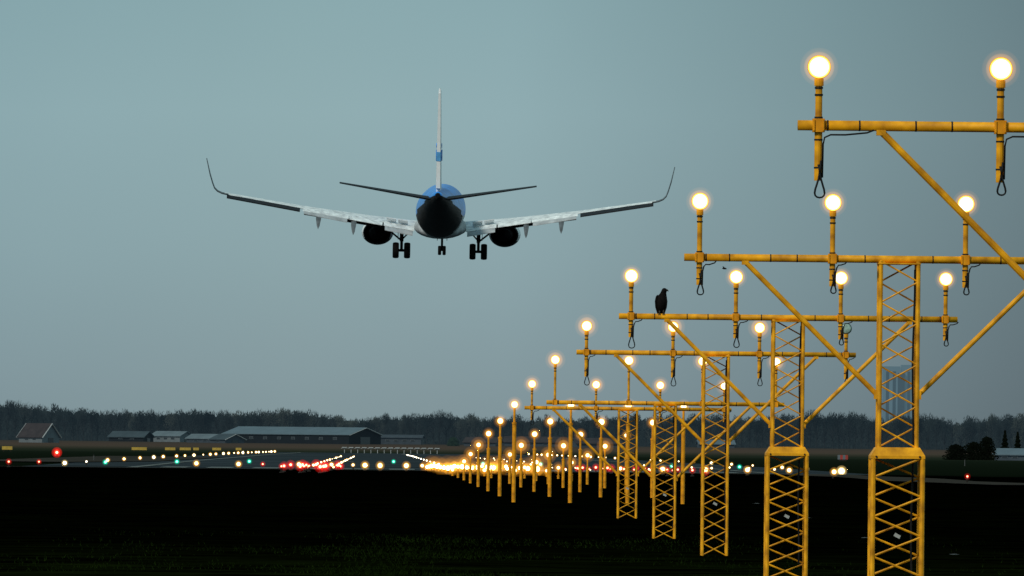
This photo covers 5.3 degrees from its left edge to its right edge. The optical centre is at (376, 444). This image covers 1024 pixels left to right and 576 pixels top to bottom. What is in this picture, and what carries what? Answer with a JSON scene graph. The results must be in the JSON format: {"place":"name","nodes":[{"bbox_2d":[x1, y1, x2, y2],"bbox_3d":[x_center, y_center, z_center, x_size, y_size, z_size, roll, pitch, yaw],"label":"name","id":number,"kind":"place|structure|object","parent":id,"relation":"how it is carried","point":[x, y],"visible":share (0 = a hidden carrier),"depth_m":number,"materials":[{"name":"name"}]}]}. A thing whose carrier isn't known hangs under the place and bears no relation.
{"place":"outdoors","nodes":[
{"label":"outdoors","id":0,"kind":"place"},
{"bbox_2d":[0,456,217,461],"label":"taxiway","id":1,"kind":"structure","parent":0,"point":[103,458],"depth_m":1058.63,"materials":[{"name":"grey asphalt"}]},
{"bbox_2d":[107,431,154,441],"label":"barn","id":2,"kind":"structure","parent":0,"point":[138,436],"depth_m":3596.93,"materials":[{"name":"grey metal"}]},
{"bbox_2d":[29,466,723,473],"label":"road","id":3,"kind":"structure","parent":0,"point":[317,469],"depth_m":621.92,"materials":[{"name":"asphalt"}]},
{"bbox_2d":[381,434,425,444],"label":"building","id":4,"kind":"structure","parent":0,"point":[404,439],"depth_m":3646.70,"materials":[{"name":"grey metal"}]},
{"bbox_2d":[206,88,674,259],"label":"airliner","id":5,"kind":"object","parent":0,"point":[440,210],"visible":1,"depth_m":850.91,"materials":[{"name":"grey paint"}]},
{"bbox_2d":[462,437,503,445],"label":"red roofed house","id":6,"kind":"structure","parent":0,"point":[473,441],"depth_m":3397.00,"materials":[{"name":"tile"}]},
{"bbox_2d":[0,440,1023,575],"bbox_3d":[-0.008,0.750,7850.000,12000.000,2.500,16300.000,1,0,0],"label":"ground","id":7,"kind":"structure","parent":0,"point":[41,508],"depth_m":234.02,"materials":[{"name":"plant"}]},
{"bbox_2d":[2,400,16,439],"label":"bare tree","id":8,"kind":"object","parent":7,"relation":"on","point":[7,413],"visible":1,"depth_m":3965.67,"materials":[{"name":"grey plant"}]},
{"bbox_2d":[4,400,24,439],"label":"bare tree","id":9,"kind":"object","parent":7,"relation":"on","point":[14,425],"visible":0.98,"depth_m":3982.51,"materials":[{"name":"grey plant"}]},
{"bbox_2d":[16,399,30,426],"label":"bare tree","id":10,"kind":"object","parent":7,"relation":"on","point":[24,417],"visible":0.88,"depth_m":3972.61,"materials":[{"name":"grey plant"}]},
{"bbox_2d":[16,423,61,442],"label":"farmhouse","id":11,"kind":"object","parent":7,"relation":"on","point":[39,432],"visible":1,"depth_m":3297.63,"materials":[{"name":"red tile"}]},
{"bbox_2d":[45,404,59,427],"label":"bare tree","id":12,"kind":"object","parent":7,"relation":"on","point":[51,415],"visible":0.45,"depth_m":4018.69,"materials":[{"name":"grey plant"}]},
{"bbox_2d":[52,408,68,436],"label":"bare tree","id":13,"kind":"object","parent":7,"relation":"on","point":[57,418],"visible":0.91,"depth_m":3971.73,"materials":[{"name":"grey plant"}]},
{"bbox_2d":[65,409,78,440],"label":"bare tree","id":14,"kind":"object","parent":7,"relation":"on","point":[72,422],"visible":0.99,"depth_m":3994.50,"materials":[{"name":"grey plant"}]},
{"bbox_2d":[77,410,88,440],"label":"bare tree","id":15,"kind":"object","parent":7,"relation":"on","point":[82,419],"visible":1,"depth_m":3972.64,"materials":[{"name":"grey plant"}]},
{"bbox_2d":[85,409,98,440],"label":"bare tree","id":16,"kind":"object","parent":7,"relation":"on","point":[91,424],"visible":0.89,"depth_m":4015.57,"materials":[{"name":"grey plant"}]},
{"bbox_2d":[130,410,146,430],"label":"bare tree","id":17,"kind":"object","parent":7,"relation":"on","point":[137,421],"visible":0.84,"depth_m":4039.75,"materials":[{"name":"grey plant"}]},
{"bbox_2d":[140,409,156,432],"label":"bare tree","id":18,"kind":"object","parent":7,"relation":"on","point":[150,418],"visible":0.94,"depth_m":3951.46,"materials":[{"name":"grey plant"}]},
{"bbox_2d":[152,431,190,441],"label":"greenhouse","id":19,"kind":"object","parent":7,"relation":"on","point":[170,436],"visible":0.87,"depth_m":3646.92,"materials":[{"name":"grey metal"}]},
{"bbox_2d":[163,412,179,430],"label":"bare tree","id":20,"kind":"object","parent":7,"relation":"on","point":[172,419],"visible":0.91,"depth_m":3988.44,"materials":[{"name":"grey plant"}]},
{"bbox_2d":[172,411,185,430],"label":"bare tree","id":21,"kind":"object","parent":7,"relation":"on","point":[180,425],"visible":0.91,"depth_m":3962.53,"materials":[{"name":"grey plant"}]},
{"bbox_2d":[185,409,198,433],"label":"bare tree","id":22,"kind":"object","parent":7,"relation":"on","point":[192,418],"visible":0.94,"depth_m":3976.23,"materials":[{"name":"grey plant"}]},
{"bbox_2d":[184,434,217,442],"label":"shed","id":23,"kind":"structure","parent":7,"relation":"on","point":[197,438],"depth_m":3477.59,"materials":[{"name":"metal"}]},
{"bbox_2d":[199,410,211,433],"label":"bare tree","id":24,"kind":"object","parent":7,"relation":"on","point":[202,426],"visible":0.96,"depth_m":3992.89,"materials":[{"name":"grey plant"}]},
{"bbox_2d":[208,434,246,442],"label":"shed","id":25,"kind":"structure","parent":7,"relation":"on","point":[227,438],"depth_m":3447.69,"materials":[{"name":"grey metal"}]},
{"bbox_2d":[220,412,235,430],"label":"bare tree","id":26,"kind":"object","parent":7,"relation":"on","point":[228,421],"visible":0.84,"depth_m":3982.58,"materials":[{"name":"grey plant"}]},
{"bbox_2d":[235,413,250,427],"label":"bare tree","id":27,"kind":"object","parent":7,"relation":"on","point":[241,421],"visible":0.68,"depth_m":3974.09,"materials":[{"name":"grey plant"}]},
{"bbox_2d":[259,412,277,426],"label":"bare tree","id":28,"kind":"object","parent":7,"relation":"on","point":[268,419],"visible":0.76,"depth_m":3967.20,"materials":[{"name":"grey plant"}]},
{"bbox_2d":[276,408,292,426],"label":"bare tree","id":29,"kind":"object","parent":7,"relation":"on","point":[284,416],"visible":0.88,"depth_m":3950.31,"materials":[{"name":"grey plant"}]},
{"bbox_2d":[286,410,304,426],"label":"bare tree","id":30,"kind":"object","parent":7,"relation":"on","point":[295,416],"visible":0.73,"depth_m":3952.48,"materials":[{"name":"grey plant"}]},
{"bbox_2d":[221,426,382,443],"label":"long shed","id":31,"kind":"structure","parent":7,"relation":"on","point":[317,435],"depth_m":3491.12,"materials":[{"name":"grey metal"}]},
{"bbox_2d":[335,414,352,426],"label":"bare tree","id":32,"kind":"object","parent":7,"relation":"on","point":[342,424],"visible":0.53,"depth_m":3971.74,"materials":[{"name":"grey plant"}]},
{"bbox_2d":[378,413,391,434],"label":"bare tree","id":33,"kind":"object","parent":7,"relation":"on","point":[386,421],"visible":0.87,"depth_m":3985.50,"materials":[{"name":"grey plant"}]},
{"bbox_2d":[342,447,438,453],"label":"antenna array","id":34,"kind":"object","parent":7,"relation":"on","point":[377,448],"visible":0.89,"depth_m":2429.93,"materials":[{"name":"metal"}]},
{"bbox_2d":[385,417,401,434],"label":"bare tree","id":35,"kind":"object","parent":7,"relation":"on","point":[394,426],"visible":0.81,"depth_m":3966.25,"materials":[{"name":"grey plant"}]},
{"bbox_2d":[406,412,424,434],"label":"bare tree","id":36,"kind":"object","parent":7,"relation":"on","point":[415,422],"visible":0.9,"depth_m":3954.29,"materials":[{"name":"grey plant"}]},
{"bbox_2d":[412,413,429,435],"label":"bare tree","id":37,"kind":"object","parent":7,"relation":"on","point":[420,426],"visible":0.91,"depth_m":3968.72,"materials":[{"name":"grey plant"}]},
{"bbox_2d":[421,413,438,443],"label":"bare tree","id":38,"kind":"object","parent":7,"relation":"on","point":[430,421],"visible":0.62,"depth_m":4038.36,"materials":[{"name":"grey plant"}]},
{"bbox_2d":[430,410,447,444],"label":"bare tree","id":39,"kind":"object","parent":7,"relation":"on","point":[439,421],"visible":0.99,"depth_m":3978.78,"materials":[{"name":"grey plant"}]},
{"bbox_2d":[437,410,455,444],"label":"bare tree","id":40,"kind":"object","parent":7,"relation":"on","point":[450,422],"visible":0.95,"depth_m":3983.04,"materials":[{"name":"grey plant"}]},
{"bbox_2d":[5,452,911,475],"bbox_3d":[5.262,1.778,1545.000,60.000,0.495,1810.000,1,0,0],"label":"runway","id":41,"kind":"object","parent":7,"relation":"on","point":[372,461],"visible":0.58,"depth_m":1031.38,"materials":[{"name":"grey asphalt"}]},
{"bbox_2d":[131,452,772,473],"bbox_3d":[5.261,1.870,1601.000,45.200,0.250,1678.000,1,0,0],"label":"runway markings","id":42,"kind":"object","parent":41,"relation":"on","point":[390,469],"visible":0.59,"depth_m":823.97,"materials":[{"name":"white paint"}]},
{"bbox_2d":[453,418,465,444],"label":"bare tree","id":43,"kind":"object","parent":7,"relation":"on","point":[459,428],"visible":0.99,"depth_m":3963.47,"materials":[{"name":"grey plant"}]},
{"bbox_2d":[461,413,474,436],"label":"bare tree","id":44,"kind":"object","parent":7,"relation":"on","point":[466,425],"visible":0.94,"depth_m":3959.38,"materials":[{"name":"grey plant"}]},
{"bbox_2d":[465,415,483,436],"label":"bare tree","id":45,"kind":"object","parent":7,"relation":"on","point":[475,421],"visible":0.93,"depth_m":3957.60,"materials":[{"name":"grey plant"}]},
{"bbox_2d":[476,442,480,486],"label":"approach light pole","id":46,"kind":"object","parent":7,"relation":"on","point":[478,444],"visible":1,"depth_m":352.87,"materials":[{"name":"metal"}]},
{"bbox_2d":[486,431,491,490],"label":"approach light pole","id":47,"kind":"object","parent":7,"relation":"on","point":[488,433],"visible":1,"depth_m":322.77,"materials":[{"name":"metal"}]},
{"bbox_2d":[488,416,504,436],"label":"bare tree","id":48,"kind":"object","parent":7,"relation":"on","point":[496,426],"visible":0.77,"depth_m":3972.98,"materials":[{"name":"grey plant"}]},
{"bbox_2d":[497,418,503,495],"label":"approach light pole","id":49,"kind":"object","parent":7,"relation":"on","point":[500,421],"visible":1,"depth_m":292.67,"materials":[{"name":"yellow metal"}]},
{"bbox_2d":[0,403,1023,449],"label":"distant wood","id":50,"kind":"object","parent":7,"relation":"on","point":[940,445],"visible":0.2,"depth_m":4112.00,"materials":[{"name":"green plant"}]},
{"bbox_2d":[511,401,517,501],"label":"approach light pole","id":51,"kind":"object","parent":7,"relation":"on","point":[514,405],"visible":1,"depth_m":262.57,"materials":[{"name":"yellow metal"}]},
{"bbox_2d":[519,443,523,486],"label":"approach light pole","id":52,"kind":"object","parent":7,"relation":"on","point":[521,445],"visible":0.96,"depth_m":352.87,"materials":[{"name":"metal"}]},
{"bbox_2d":[532,431,537,491],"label":"approach light pole","id":53,"kind":"object","parent":7,"relation":"on","point":[534,434],"visible":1,"depth_m":322.76,"materials":[{"name":"metal"}]},
{"bbox_2d":[539,413,552,436],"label":"bare tree","id":54,"kind":"object","parent":7,"relation":"on","point":[544,424],"visible":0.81,"depth_m":3970.34,"materials":[{"name":"grey plant"}]},
{"bbox_2d":[547,418,553,496],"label":"approach light pole","id":55,"kind":"object","parent":7,"relation":"on","point":[550,421],"visible":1,"depth_m":292.67,"materials":[{"name":"yellow metal"}]},
{"bbox_2d":[561,443,565,487],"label":"approach light pole","id":56,"kind":"object","parent":7,"relation":"on","point":[563,445],"visible":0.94,"depth_m":352.87,"materials":[{"name":"metal"}]},
{"bbox_2d":[567,405,574,502],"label":"approach light pole","id":57,"kind":"object","parent":7,"relation":"on","point":[570,451],"visible":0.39,"depth_m":262.56,"materials":[{"name":"yellow metal"}]},
{"bbox_2d":[578,432,582,491],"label":"approach light pole","id":58,"kind":"object","parent":7,"relation":"on","point":[580,471],"visible":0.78,"depth_m":322.77,"materials":[{"name":"metal"}]},
{"bbox_2d":[573,438,622,447],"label":"red roofed house","id":59,"kind":"structure","parent":7,"relation":"on","point":[609,442],"depth_m":3396.96,"materials":[{"name":"tile"}]},
{"bbox_2d":[598,419,604,496],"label":"approach light pole","id":60,"kind":"object","parent":7,"relation":"on","point":[602,421],"visible":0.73,"depth_m":292.67,"materials":[{"name":"yellow metal"}]},
{"bbox_2d":[603,443,607,487],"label":"approach light pole","id":61,"kind":"object","parent":7,"relation":"on","point":[605,446],"visible":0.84,"depth_m":352.87,"materials":[{"name":"metal"}]},
{"bbox_2d":[608,415,623,437],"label":"bare tree","id":62,"kind":"object","parent":7,"relation":"on","point":[615,423],"visible":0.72,"depth_m":3964.75,"materials":[{"name":"grey plant"}]},
{"bbox_2d":[524,380,731,518],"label":"approach light mast","id":63,"kind":"object","parent":7,"relation":"on","point":[596,386],"visible":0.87,"depth_m":232.47,"materials":[{"name":"yellow metal"}]},
{"bbox_2d":[625,405,631,502],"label":"approach light pole","id":64,"kind":"object","parent":7,"relation":"on","point":[627,462],"visible":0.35,"depth_m":262.56,"materials":[{"name":"yellow metal"}]},
{"bbox_2d":[617,414,640,442],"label":"bare tree","id":65,"kind":"object","parent":7,"relation":"on","point":[625,418],"visible":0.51,"depth_m":3959.83,"materials":[{"name":"grey plant"}]},
{"bbox_2d":[649,419,652,497],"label":"approach light pole","id":66,"kind":"object","parent":7,"relation":"on","point":[651,471],"visible":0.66,"depth_m":292.66,"materials":[{"name":"metal"}]},
{"bbox_2d":[642,416,660,444],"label":"bare tree","id":67,"kind":"object","parent":7,"relation":"on","point":[648,421],"visible":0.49,"depth_m":3946.17,"materials":[{"name":"grey plant"}]},
{"bbox_2d":[546,355,783,538],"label":"approach light mast","id":68,"kind":"object","parent":7,"relation":"on","point":[628,360],"visible":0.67,"depth_m":202.37,"materials":[{"name":"yellow metal"}]},
{"bbox_2d":[659,414,671,445],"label":"bare tree","id":69,"kind":"object","parent":7,"relation":"on","point":[664,424],"visible":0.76,"depth_m":3941.99,"materials":[{"name":"grey plant"}]},
{"bbox_2d":[680,406,686,503],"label":"approach light pole","id":70,"kind":"object","parent":7,"relation":"on","point":[683,463],"visible":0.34,"depth_m":262.56,"materials":[{"name":"yellow metal"}]},
{"bbox_2d":[685,413,698,446],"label":"bare tree","id":71,"kind":"object","parent":7,"relation":"on","point":[692,428],"visible":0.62,"depth_m":4045.71,"materials":[{"name":"grey plant"}]},
{"bbox_2d":[695,440,735,447],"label":"building","id":72,"kind":"structure","parent":7,"relation":"on","point":[717,443],"depth_m":3496.39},
{"bbox_2d":[576,320,855,555],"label":"approach light mast","id":73,"kind":"object","parent":7,"relation":"on","point":[586,327],"visible":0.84,"depth_m":172.27,"materials":[{"name":"yellow metal"}]},
{"bbox_2d":[712,414,729,439],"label":"bare tree","id":74,"kind":"object","parent":7,"relation":"on","point":[718,419],"visible":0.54,"depth_m":3944.74,"materials":[{"name":"grey plant"}]},
{"bbox_2d":[732,415,749,447],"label":"bare tree","id":75,"kind":"object","parent":7,"relation":"on","point":[739,427],"visible":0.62,"depth_m":3952.91,"materials":[{"name":"grey plant"}]},
{"bbox_2d":[743,417,755,447],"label":"bare tree","id":76,"kind":"object","parent":7,"relation":"on","point":[748,434],"visible":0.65,"depth_m":4039.89,"materials":[{"name":"grey plant"}]},
{"bbox_2d":[754,417,768,447],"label":"bare tree","id":77,"kind":"object","parent":7,"relation":"on","point":[762,433],"visible":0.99,"depth_m":3958.18,"materials":[{"name":"grey plant"}]},
{"bbox_2d":[619,269,958,575],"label":"approach light mast","id":78,"kind":"object","parent":7,"relation":"on","point":[840,318],"visible":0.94,"depth_m":142.17,"materials":[{"name":"yellow metal"}]},
{"bbox_2d":[655,288,668,314],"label":"perched bird","id":79,"kind":"object","parent":78,"relation":"on","point":[661,301],"visible":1,"depth_m":142.16},
{"bbox_2d":[783,415,798,446],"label":"bare tree","id":80,"kind":"object","parent":7,"relation":"on","point":[789,430],"visible":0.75,"depth_m":3981.99,"materials":[{"name":"grey plant"}]},
{"bbox_2d":[798,410,820,447],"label":"bare tree","id":81,"kind":"object","parent":7,"relation":"on","point":[809,433],"visible":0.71,"depth_m":3985.55,"materials":[{"name":"grey plant"}]},
{"bbox_2d":[808,412,822,448],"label":"bare tree","id":82,"kind":"object","parent":7,"relation":"on","point":[816,424],"visible":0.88,"depth_m":3965.55,"materials":[{"name":"grey plant"}]},
{"bbox_2d":[817,415,835,448],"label":"bare tree","id":83,"kind":"object","parent":7,"relation":"on","point":[824,428],"visible":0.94,"depth_m":4021.80,"materials":[{"name":"grey plant"}]},
{"bbox_2d":[828,412,844,448],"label":"bare tree","id":84,"kind":"object","parent":7,"relation":"on","point":[837,426],"visible":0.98,"depth_m":4010.54,"materials":[{"name":"grey plant"}]},
{"bbox_2d":[835,412,852,448],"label":"bare tree","id":85,"kind":"object","parent":7,"relation":"on","point":[843,437],"visible":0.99,"depth_m":3991.41,"materials":[{"name":"grey plant"}]},
{"bbox_2d":[843,411,855,448],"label":"bare tree","id":86,"kind":"object","parent":7,"relation":"on","point":[848,421],"visible":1,"depth_m":3967.71,"materials":[{"name":"grey plant"}]},
{"bbox_2d":[684,193,1023,575],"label":"approach light mast","id":87,"kind":"object","parent":7,"relation":"on","point":[833,203],"visible":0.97,"depth_m":112.07,"materials":[{"name":"yellow metal"}]},
{"bbox_2d":[846,414,862,448],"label":"bare tree","id":88,"kind":"object","parent":7,"relation":"on","point":[854,427],"visible":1,"depth_m":3968.15,"materials":[{"name":"grey plant"}]},
{"bbox_2d":[855,413,867,448],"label":"bare tree","id":89,"kind":"object","parent":7,"relation":"on","point":[861,428],"visible":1,"depth_m":3960.96,"materials":[{"name":"grey plant"}]},
{"bbox_2d":[886,416,898,446],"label":"bare tree","id":90,"kind":"object","parent":7,"relation":"on","point":[891,425],"visible":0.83,"depth_m":3976.03,"materials":[{"name":"grey plant"}]},
{"bbox_2d":[894,414,909,446],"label":"bare tree","id":91,"kind":"object","parent":7,"relation":"on","point":[900,426],"visible":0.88,"depth_m":3977.95,"materials":[{"name":"grey plant"}]},
{"bbox_2d":[797,55,1023,279],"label":"approach light mast","id":92,"kind":"object","parent":7,"relation":"on","point":[1000,71],"visible":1,"depth_m":81.97,"materials":[{"name":"yellow metal"}]},
{"bbox_2d":[921,418,933,449],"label":"bare tree","id":93,"kind":"object","parent":7,"relation":"on","point":[927,425],"visible":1,"depth_m":3968.14,"materials":[{"name":"grey plant"}]},
{"bbox_2d":[928,416,943,449],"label":"bare tree","id":94,"kind":"object","parent":7,"relation":"on","point":[936,431],"visible":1,"depth_m":3954.85,"materials":[{"name":"grey plant"}]},
{"bbox_2d":[942,444,969,459],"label":"dark bush","id":95,"kind":"object","parent":7,"relation":"on","point":[956,452],"visible":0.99,"depth_m":2299.04,"materials":[{"name":"green plant"}]},
{"bbox_2d":[955,417,977,445],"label":"bare tree","id":96,"kind":"object","parent":7,"relation":"on","point":[972,422],"visible":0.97,"depth_m":3963.60,"materials":[{"name":"grey plant"}]},
{"bbox_2d":[963,442,988,459],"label":"dark bush","id":97,"kind":"object","parent":7,"relation":"on","point":[973,449],"visible":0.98,"depth_m":2309.02,"materials":[{"name":"green plant"}]},
{"bbox_2d":[978,436,998,459],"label":"dark bush","id":98,"kind":"object","parent":7,"relation":"on","point":[986,442],"visible":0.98,"depth_m":2319.38,"materials":[{"name":"green plant"}]},
{"bbox_2d":[985,413,998,442],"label":"bare tree","id":99,"kind":"object","parent":7,"relation":"on","point":[993,421],"visible":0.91,"depth_m":3967.28,"materials":[{"name":"grey plant"}]},
{"bbox_2d":[994,416,1003,447],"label":"bare tree","id":100,"kind":"object","parent":7,"relation":"on","point":[998,432],"visible":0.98,"depth_m":3984.55,"materials":[{"name":"grey plant"}]},
{"bbox_2d":[1000,412,1014,444],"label":"bare tree","id":101,"kind":"object","parent":7,"relation":"on","point":[1007,423],"visible":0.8,"depth_m":3955.83,"materials":[{"name":"grey plant"}]},
{"bbox_2d":[1007,413,1023,441],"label":"bare tree","id":102,"kind":"object","parent":7,"relation":"on","point":[1017,424],"visible":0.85,"depth_m":3980.30,"materials":[{"name":"grey plant"}]},
{"bbox_2d":[0,0,1023,424],"label":"sky","id":103,"kind":"structure","parent":0,"point":[128,281],"materials":[{"name":"blue"}]},
{"bbox_2d":[503,436,562,446],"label":"red roofed house","id":104,"kind":"structure","parent":0,"point":[529,441],"depth_m":3446.20,"materials":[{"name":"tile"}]},
{"bbox_2d":[882,365,911,422],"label":"office tower","id":105,"kind":"structure","parent":0,"point":[897,405],"depth_m":7994.00,"materials":[{"name":"grey glass"}]},
{"bbox_2d":[785,474,1023,484],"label":"service road","id":106,"kind":"structure","parent":0,"point":[885,478],"depth_m":457.92,"materials":[{"name":"grey asphalt"}]},
{"bbox_2d":[992,448,1023,460],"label":"grey house","id":107,"kind":"structure","parent":0,"point":[1016,454],"depth_m":2348.16,"materials":[{"name":"grey metal"}]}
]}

